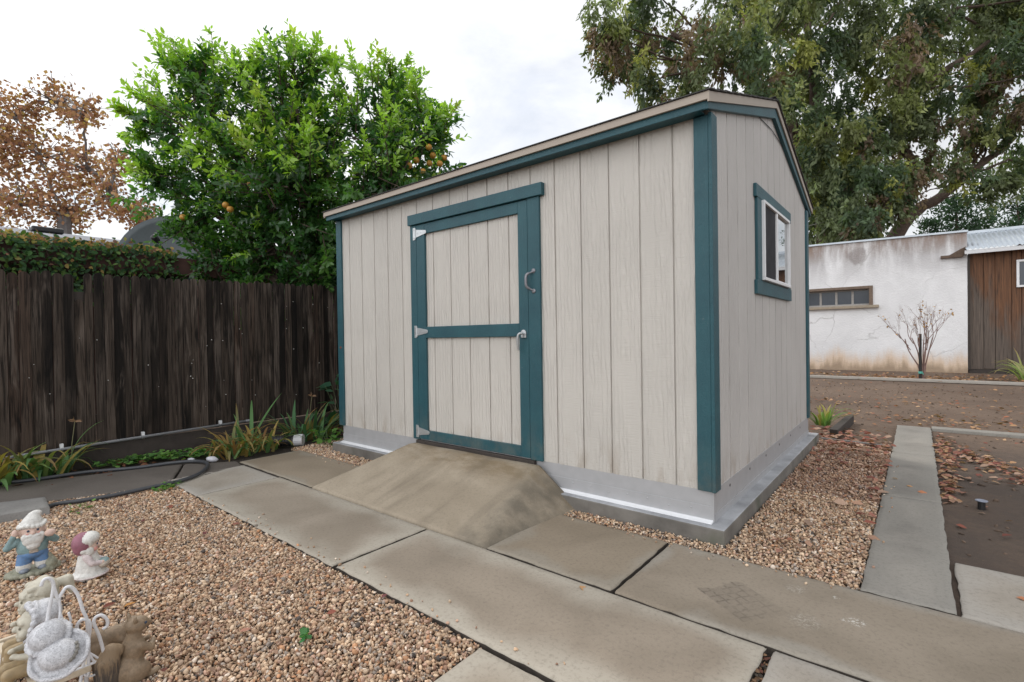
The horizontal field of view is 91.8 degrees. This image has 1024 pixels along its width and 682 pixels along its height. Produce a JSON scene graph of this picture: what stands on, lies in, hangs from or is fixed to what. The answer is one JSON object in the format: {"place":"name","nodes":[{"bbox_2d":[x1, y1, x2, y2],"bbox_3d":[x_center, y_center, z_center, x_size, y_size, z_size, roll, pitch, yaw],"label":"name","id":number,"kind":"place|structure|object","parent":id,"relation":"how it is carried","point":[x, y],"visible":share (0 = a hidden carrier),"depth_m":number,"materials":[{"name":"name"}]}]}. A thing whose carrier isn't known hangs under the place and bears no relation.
{"place":"outdoors","nodes":[
{"label":"outdoors","id":0,"kind":"place"},
{"bbox_2d":[0,464,182,501],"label":"path","id":1,"kind":"structure","parent":0,"point":[60,489],"depth_m":3.91,"materials":[{"name":"concrete"}]},
{"bbox_2d":[0,459,209,507],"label":"garden hose","id":2,"kind":"object","parent":1,"relation":"on","point":[106,496],"visible":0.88,"depth_m":4.04,"materials":[{"name":"rubber"}]},
{"bbox_2d":[16,425,343,506],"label":"bed soil","id":3,"kind":"structure","parent":0,"point":[280,450],"depth_m":4.86,"materials":[{"name":"brown soil"}]},
{"bbox_2d":[0,444,57,490],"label":"iris plant","id":4,"kind":"object","parent":3,"relation":"on","point":[6,473],"visible":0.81,"depth_m":3.91,"materials":[{"name":"green plant"}]},
{"bbox_2d":[0,423,106,481],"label":"iris plant","id":5,"kind":"object","parent":3,"relation":"on","point":[39,468],"visible":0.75,"depth_m":4.16,"materials":[{"name":"green plant"}]},
{"bbox_2d":[68,418,81,469],"bbox_3d":[-3.893,0.910,4.420,0.098,0.491,0.065,-1,1,-15],"label":"dry flower stalk","id":6,"kind":"object","parent":3,"relation":"on","point":[72,420],"visible":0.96,"depth_m":4.42,"materials":[{"name":"brown plant"}]},
{"bbox_2d":[87,446,222,467],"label":"ground weeds","id":7,"kind":"object","parent":3,"relation":"on","point":[196,453],"visible":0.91,"depth_m":4.74,"materials":[{"name":"green plant"}]},
{"bbox_2d":[14,426,343,485],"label":"fallen leaves","id":8,"kind":"object","parent":3,"relation":"on","point":[145,463],"visible":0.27,"depth_m":4.63,"materials":[{"name":"brown plant"}]},
{"bbox_2d":[191,419,273,461],"bbox_3d":[-2.769,0.966,4.941,0.790,0.334,0.845,-1,1,-32],"label":"iris plant","id":9,"kind":"object","parent":3,"relation":"on","point":[241,447],"visible":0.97,"depth_m":4.86,"materials":[{"name":"green plant"}]},
{"bbox_2d":[234,394,280,441],"bbox_3d":[-2.858,0.865,5.201,0.498,0.535,1.068,-1,1,1],"label":"iris plant","id":10,"kind":"object","parent":3,"relation":"on","point":[238,436],"visible":0.75,"depth_m":5.39,"materials":[{"name":"green plant"}]},
{"bbox_2d":[215,420,304,453],"bbox_3d":[-2.534,0.985,5.149,0.814,0.285,0.697,-1,1,12],"label":"iris plant","id":11,"kind":"object","parent":3,"relation":"on","point":[271,444],"visible":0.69,"depth_m":5.05,"materials":[{"name":"green plant"}]},
{"bbox_2d":[271,434,304,446],"bbox_3d":[-2.369,1.051,5.241,0.324,0.126,0.120,-1,1,-6],"label":"drain pipe","id":12,"kind":"object","parent":3,"relation":"on","point":[297,440],"visible":0.81,"depth_m":5.20,"materials":[{"name":"white plastic"}]},
{"bbox_2d":[260,401,339,441],"bbox_3d":[-2.371,0.907,5.730,1.041,0.426,1.158,0,1,39],"label":"iris plant","id":13,"kind":"object","parent":3,"relation":"on","point":[305,427],"visible":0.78,"depth_m":5.71,"materials":[{"name":"green plant"}]},
{"bbox_2d":[309,426,343,444],"bbox_3d":[-1.974,1.023,5.305,0.422,0.195,0.357,-1,1,19],"label":"broadleaf plant","id":14,"kind":"object","parent":3,"relation":"on","point":[319,440],"visible":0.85,"depth_m":5.25,"materials":[{"name":"green plant"}]},
{"bbox_2d":[317,374,343,428],"bbox_3d":[-2.118,0.734,6.294,0.708,0.759,0.782,-1,1,-6],"label":"broadleaf plant","id":15,"kind":"object","parent":3,"relation":"on","point":[326,385],"visible":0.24,"depth_m":6.23,"materials":[{"name":"green plant"}]},
{"bbox_2d":[176,461,240,478],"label":"path","id":16,"kind":"structure","parent":0,"point":[190,469],"depth_m":4.38,"materials":[{"name":"concrete"}]},
{"bbox_2d":[206,456,218,461],"bbox_3d":[-2.757,1.087,4.561,0.080,0.056,0.071,-1,1,20],"label":"white pebble","id":17,"kind":"object","parent":16,"relation":"on","point":[212,459],"visible":1,"depth_m":4.54,"materials":[{"name":"stone"}]},
{"bbox_2d":[168,465,277,499],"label":"path","id":18,"kind":"structure","parent":0,"point":[225,479],"depth_m":3.98,"materials":[{"name":"concrete"}]},
{"bbox_2d":[239,450,358,487],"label":"path","id":19,"kind":"structure","parent":0,"point":[310,470],"depth_m":4.36,"materials":[{"name":"beige concrete"}]},
{"bbox_2d":[198,477,425,570],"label":"path","id":20,"kind":"structure","parent":0,"point":[344,531],"depth_m":3.07,"materials":[{"name":"concrete"}]},
{"bbox_2d":[0,439,892,681],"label":"gravel floor","id":21,"kind":"structure","parent":0,"point":[288,643],"depth_m":2.01,"materials":[{"name":"brown gravel"}]},
{"bbox_2d":[0,485,481,681],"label":"gravel","id":22,"kind":"structure","parent":21,"relation":"on","point":[129,535],"depth_m":2.14,"materials":[{"name":"brown gravel"}]},
{"bbox_2d":[2,510,60,580],"bbox_3d":[-2.356,0.992,2.438,0.147,0.312,0.208,0,1,41],"label":"garden gnome","id":23,"kind":"object","parent":22,"relation":"on","point":[30,545],"visible":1,"depth_m":2.41,"materials":[{"name":"multicoloured ceramic"}]},
{"bbox_2d":[0,577,109,681],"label":"miniature chair","id":24,"kind":"object","parent":22,"relation":"on","point":[84,669],"visible":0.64,"depth_m":1.54,"materials":[{"name":"white metal"}]},
{"bbox_2d":[0,597,62,681],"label":"child figurine","id":25,"kind":"object","parent":24,"relation":"on","point":[31,618],"visible":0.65,"depth_m":1.50,"materials":[{"name":"beige ceramic"}]},
{"bbox_2d":[0,574,74,666],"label":"child figurine","id":26,"kind":"object","parent":24,"relation":"on","point":[32,591],"visible":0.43,"depth_m":1.63,"materials":[{"name":"beige ceramic"}]},
{"bbox_2d":[27,628,90,681],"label":"lacy hat","id":27,"kind":"object","parent":24,"relation":"on","point":[61,658],"visible":0.85,"depth_m":1.43,"materials":[{"name":"white fabric"}]},
{"bbox_2d":[24,618,72,657],"bbox_3d":[-1.363,0.864,1.457,0.111,0.072,0.110,-1,33,-17],"label":"lacy hat","id":28,"kind":"object","parent":27,"relation":"on","point":[42,636],"visible":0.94,"depth_m":1.44,"materials":[{"name":"white fabric"}]},
{"bbox_2d":[71,531,110,581],"bbox_3d":[-2.012,1.027,2.372,0.144,0.239,0.132,-1,1,-33],"label":"figurine","id":29,"kind":"object","parent":22,"relation":"on","point":[91,563],"visible":0.97,"depth_m":2.33,"materials":[{"name":"white ceramic"}]},
{"bbox_2d":[72,612,137,660],"bbox_3d":[-1.492,1.070,1.805,0.260,0.132,0.103,-1,1,-39],"label":"squirrel statue","id":30,"kind":"object","parent":22,"relation":"on","point":[116,633],"visible":0.25,"depth_m":1.80,"materials":[{"name":"brown ceramic"}]},
{"bbox_2d":[69,482,180,512],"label":"ground weeds","id":31,"kind":"object","parent":22,"relation":"on","point":[153,488],"visible":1,"depth_m":3.74,"materials":[{"name":"green plant"}]},
{"bbox_2d":[91,614,160,681],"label":"squirrel statue","id":32,"kind":"object","parent":22,"relation":"on","point":[125,661],"visible":1,"depth_m":1.63,"materials":[{"name":"brown ceramic"}]},
{"bbox_2d":[72,487,386,679],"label":"fallen leaves","id":33,"kind":"object","parent":22,"relation":"on","point":[242,629],"visible":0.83,"depth_m":2.10,"materials":[{"name":"brown plant"}]},
{"bbox_2d":[299,626,311,642],"bbox_3d":[-0.775,1.096,1.854,0.046,0.040,0.075,-1,1,-4],"label":"green sprout","id":34,"kind":"object","parent":22,"relation":"on","point":[304,631],"visible":1,"depth_m":1.85,"materials":[{"name":"green plant"}]},
{"bbox_2d":[312,442,575,549],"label":"ramp","id":35,"kind":"structure","parent":21,"relation":"on","point":[482,501],"depth_m":3.29,"materials":[{"name":"concrete"}]},
{"bbox_2d":[333,432,818,550],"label":"foundation slab","id":36,"kind":"structure","parent":21,"relation":"on","point":[725,528],"depth_m":3.02,"materials":[{"name":"grey concrete"}]},
{"bbox_2d":[322,87,813,524],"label":"storage shed","id":37,"kind":"structure","parent":36,"relation":"on","point":[615,310],"depth_m":3.36,"materials":[{"name":"paint"}]},
{"bbox_2d":[413,200,530,457],"bbox_3d":[-0.366,-0.078,3.853,1.226,1.813,0.086,0,1,39],"label":"door","id":38,"kind":"structure","parent":37,"relation":"in","point":[472,332],"depth_m":3.82,"materials":[{"name":"paint"}]},
{"bbox_2d":[762,200,790,287],"bbox_3d":[2.060,-0.723,3.865,0.043,0.567,0.900,0,1,39],"label":"window","id":39,"kind":"structure","parent":37,"relation":"in","point":[776,256],"depth_m":3.83,"materials":[{"name":"grey glass"}]},
{"bbox_2d":[291,438,891,590],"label":"gravel","id":40,"kind":"structure","parent":21,"relation":"on","point":[851,535],"depth_m":2.95,"materials":[{"name":"beige gravel"}]},
{"bbox_2d":[202,455,898,664],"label":"loose gravel","id":41,"kind":"structure","parent":40,"relation":"on","point":[516,648],"depth_m":2.45,"materials":[{"name":"brown gravel"}]},
{"bbox_2d":[753,425,895,551],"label":"fallen leaves","id":42,"kind":"object","parent":40,"relation":"on","point":[842,501],"visible":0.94,"depth_m":4.50,"materials":[{"name":"brown plant"}]},
{"bbox_2d":[821,437,890,447],"bbox_3d":[3.424,1.030,4.962,0.035,0.055,0.581,-1,1,-45],"label":"edging board","id":43,"kind":"object","parent":21,"relation":"on","point":[853,441],"visible":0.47,"depth_m":4.95,"materials":[{"name":"brown wood"}]},
{"bbox_2d":[434,648,543,681],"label":"path","id":44,"kind":"structure","parent":0,"point":[480,665],"depth_m":1.66,"materials":[{"name":"concrete"}]},
{"bbox_2d":[235,520,771,681],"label":"joint soil","id":45,"kind":"structure","parent":0,"point":[768,660],"depth_m":1.73,"materials":[{"name":"brown soil"}]},
{"bbox_2d":[751,653,770,681],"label":"joint litter","id":46,"kind":"object","parent":45,"relation":"on","point":[759,677],"visible":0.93,"depth_m":1.65,"materials":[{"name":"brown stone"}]},
{"bbox_2d":[0,0,1023,312],"label":"sky","id":47,"kind":"structure","parent":0,"point":[516,68],"materials":[{"name":"white"}]},
{"bbox_2d":[9,369,1023,455],"bbox_3d":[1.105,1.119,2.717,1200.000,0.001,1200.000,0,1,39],"label":"ground","id":48,"kind":"structure","parent":0,"point":[954,412],"depth_m":7.95,"materials":[{"name":"brown soil"}]},
{"bbox_2d":[0,497,49,522],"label":"kerb","id":49,"kind":"structure","parent":48,"relation":"on","point":[18,510],"depth_m":3.25,"materials":[{"name":"grey concrete"}]},
{"bbox_2d":[0,70,161,233],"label":"autumn tree","id":50,"kind":"object","parent":48,"relation":"on","point":[68,216],"visible":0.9,"depth_m":19.86,"materials":[{"name":"brown plant"}]},
{"bbox_2d":[0,241,242,421],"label":"hedge","id":51,"kind":"object","parent":48,"relation":"on","point":[184,265],"visible":0.01,"depth_m":6.43,"materials":[{"name":"green plant"}]},
{"bbox_2d":[0,228,181,307],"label":"ivy","id":52,"kind":"object","parent":51,"relation":"attached to","point":[24,239],"visible":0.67,"depth_m":5.61,"materials":[{"name":"green plant"}]},
{"bbox_2d":[119,216,203,285],"bbox_3d":[-5.730,-0.429,8.301,0.991,3.445,1.259,0,1,39],"label":"satellite dish","id":53,"kind":"object","parent":48,"relation":"on","point":[143,231],"visible":0.13,"depth_m":8.42,"materials":[{"name":"metal"}]},
{"bbox_2d":[0,225,334,389],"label":"neighbour house","id":54,"kind":"structure","parent":48,"relation":"on","point":[52,231],"depth_m":11.27,"materials":[{"name":"grey"}]},
{"bbox_2d":[0,269,340,479],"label":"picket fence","id":55,"kind":"object","parent":48,"relation":"on","point":[264,373],"visible":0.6,"depth_m":5.00,"materials":[{"name":"brown wood"}]},
{"bbox_2d":[3,419,249,459],"bbox_3d":[-4.022,0.985,4.401,0.048,0.187,3.316,0,1,39],"label":"conduit pipe","id":56,"kind":"object","parent":55,"relation":"attached to","point":[63,448],"visible":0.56,"depth_m":4.83,"materials":[{"name":"grey plastic"}]},
{"bbox_2d":[104,18,470,413],"bbox_3d":[-3.176,-1.651,6.970,5.258,5.616,3.527,-1,1,-10],"label":"citrus tree","id":57,"kind":"object","parent":48,"relation":"on","point":[279,172],"visible":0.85,"depth_m":6.57,"materials":[{"name":"green plant"}]},
{"bbox_2d":[576,0,1023,244],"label":"shade tree","id":58,"kind":"object","parent":48,"relation":"on","point":[845,180],"visible":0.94,"depth_m":20.12,"materials":[{"name":"green plant"}]},
{"bbox_2d":[810,402,854,425],"bbox_3d":[3.769,0.871,6.066,0.728,0.300,0.662,0,1,39],"label":"strap leaf plant","id":59,"kind":"object","parent":48,"relation":"on","point":[825,420],"visible":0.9,"depth_m":6.00,"materials":[{"name":"green plant"}]},
{"bbox_2d":[830,415,853,438],"bbox_3d":[3.869,0.997,5.809,0.081,0.110,1.245,0,1,41],"label":"edging board","id":60,"kind":"object","parent":48,"relation":"on","point":[847,422],"visible":0.76,"depth_m":5.68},
{"bbox_2d":[809,230,967,372],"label":"white building","id":61,"kind":"structure","parent":48,"relation":"on","point":[857,288],"depth_m":14.17,"materials":[{"name":"paint"}]},
{"bbox_2d":[809,285,878,309],"bbox_3d":[9.818,-1.283,14.958,2.000,0.645,0.300,0,1,39],"label":"window","id":62,"kind":"structure","parent":61,"relation":"in","point":[856,296],"depth_m":14.92,"materials":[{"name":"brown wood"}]},
{"bbox_2d":[878,300,953,378],"bbox_3d":[9.297,-0.014,11.439,1.142,1.869,1.224,-1,1,-37],"label":"bare sapling","id":63,"kind":"object","parent":48,"relation":"on","point":[926,337],"visible":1,"depth_m":11.37,"materials":[{"name":"brown plant"}]},
{"bbox_2d":[810,380,1022,555],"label":"fallen leaves","id":64,"kind":"object","parent":48,"relation":"on","point":[995,525],"visible":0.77,"depth_m":5.95,"materials":[{"name":"plant"}]},
{"bbox_2d":[810,375,1023,385],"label":"kerb","id":65,"kind":"structure","parent":48,"relation":"on","point":[926,380],"depth_m":10.99,"materials":[{"name":"concrete"}]},
{"bbox_2d":[810,371,1023,381],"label":"fallen leaves","id":66,"kind":"object","parent":48,"relation":"on","point":[914,376],"visible":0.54,"depth_m":11.77,"materials":[{"name":"brown plant"}]},
{"bbox_2d":[810,380,1023,432],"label":"fallen leaves","id":67,"kind":"object","parent":48,"relation":"on","point":[941,420],"visible":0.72,"depth_m":6.74,"materials":[{"name":"brown plant"}]},
{"bbox_2d":[918,334,923,378],"bbox_3d":[9.360,0.401,11.362,0.097,1.130,0.073,0,1,39],"label":"tree stake","id":68,"kind":"object","parent":48,"relation":"on","point":[920,372],"visible":0.89,"depth_m":11.35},
{"bbox_2d":[913,188,1007,234],"bbox_3d":[32.783,-5.359,36.373,5.321,11.465,5.388,0,1,39],"label":"evergreen tree","id":69,"kind":"object","parent":48,"relation":"on","point":[985,222],"visible":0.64,"depth_m":35.65,"materials":[{"name":"green plant"}]},
{"bbox_2d":[931,426,1023,438],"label":"kerb","id":70,"kind":"structure","parent":48,"relation":"on","point":[979,432],"depth_m":5.36,"materials":[{"name":"concrete"}]},
{"bbox_2d":[965,225,1023,373],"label":"barn","id":71,"kind":"structure","parent":48,"relation":"on","point":[995,288],"depth_m":12.85,"materials":[{"name":"brown wood"}]},
{"bbox_2d":[1016,259,1023,286],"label":"window","id":72,"kind":"structure","parent":71,"relation":"in","point":[1019,263],"depth_m":12.50,"materials":[{"name":"white plastic"}]},
{"bbox_2d":[981,193,1023,245],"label":"evergreen tree","id":73,"kind":"object","parent":48,"relation":"on","point":[1018,218],"visible":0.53,"depth_m":39.60,"materials":[{"name":"green plant"}]},
{"bbox_2d":[989,347,1023,380],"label":"strap leaf plant","id":74,"kind":"object","parent":48,"relation":"on","point":[1019,369],"visible":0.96,"depth_m":10.91,"materials":[{"name":"green plant"}]},
{"bbox_2d":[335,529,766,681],"bbox_3d":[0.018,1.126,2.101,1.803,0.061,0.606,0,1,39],"label":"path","id":75,"kind":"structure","parent":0,"point":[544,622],"depth_m":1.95,"materials":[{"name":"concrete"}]},
{"bbox_2d":[487,515,667,593],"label":"path","id":76,"kind":"structure","parent":0,"point":[605,558],"depth_m":2.58,"materials":[{"name":"beige concrete"}]},
{"bbox_2d":[762,651,861,681],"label":"path","id":77,"kind":"structure","parent":0,"point":[781,667],"depth_m":1.63,"materials":[{"name":"concrete"}]},
{"bbox_2d":[615,543,1023,681],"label":"path","id":78,"kind":"structure","parent":0,"point":[858,635],"depth_m":1.90,"materials":[{"name":"concrete"}]},
{"bbox_2d":[858,550,868,590],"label":"joint soil","id":79,"kind":"structure","parent":0,"point":[865,564],"depth_m":2.44,"materials":[{"name":"brown soil"}]},
{"bbox_2d":[860,495,957,615],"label":"path","id":80,"kind":"structure","parent":0,"point":[908,559],"depth_m":2.44,"materials":[{"name":"concrete"}]},
{"bbox_2d":[882,452,941,504],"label":"path","id":81,"kind":"structure","parent":0,"point":[917,473],"depth_m":3.75,"materials":[{"name":"concrete"}]},
{"bbox_2d":[891,425,935,458],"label":"path","id":82,"kind":"structure","parent":0,"point":[915,440],"depth_m":4.99,"materials":[{"name":"concrete"}]},
{"bbox_2d":[932,431,1023,616],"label":"dirt bed","id":83,"kind":"object","parent":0,"point":[980,548],"depth_m":3.12,"materials":[{"name":"brown soil"}]},
{"bbox_2d":[931,432,1023,535],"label":"fallen leaves","id":84,"kind":"object","parent":83,"relation":"on","point":[949,456],"visible":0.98,"depth_m":4.08,"materials":[{"name":"brown plant"}]},
{"bbox_2d":[975,499,987,510],"bbox_3d":[2.963,1.037,3.132,0.062,0.068,0.062,0,1,39],"label":"sprinkler riser","id":85,"kind":"object","parent":83,"relation":"on","point":[981,504],"visible":1,"depth_m":3.12,"materials":[{"name":"black plastic"}]},
{"bbox_2d":[954,563,1023,632],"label":"path","id":86,"kind":"structure","parent":0,"point":[987,596],"depth_m":2.08,"materials":[{"name":"concrete"}]},
{"bbox_2d":[580,478,1023,599],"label":"fallen leaves","id":87,"kind":"object","parent":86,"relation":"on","point":[920,491],"visible":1,"depth_m":2.20,"materials":[{"name":"brown plant"}]}
]}

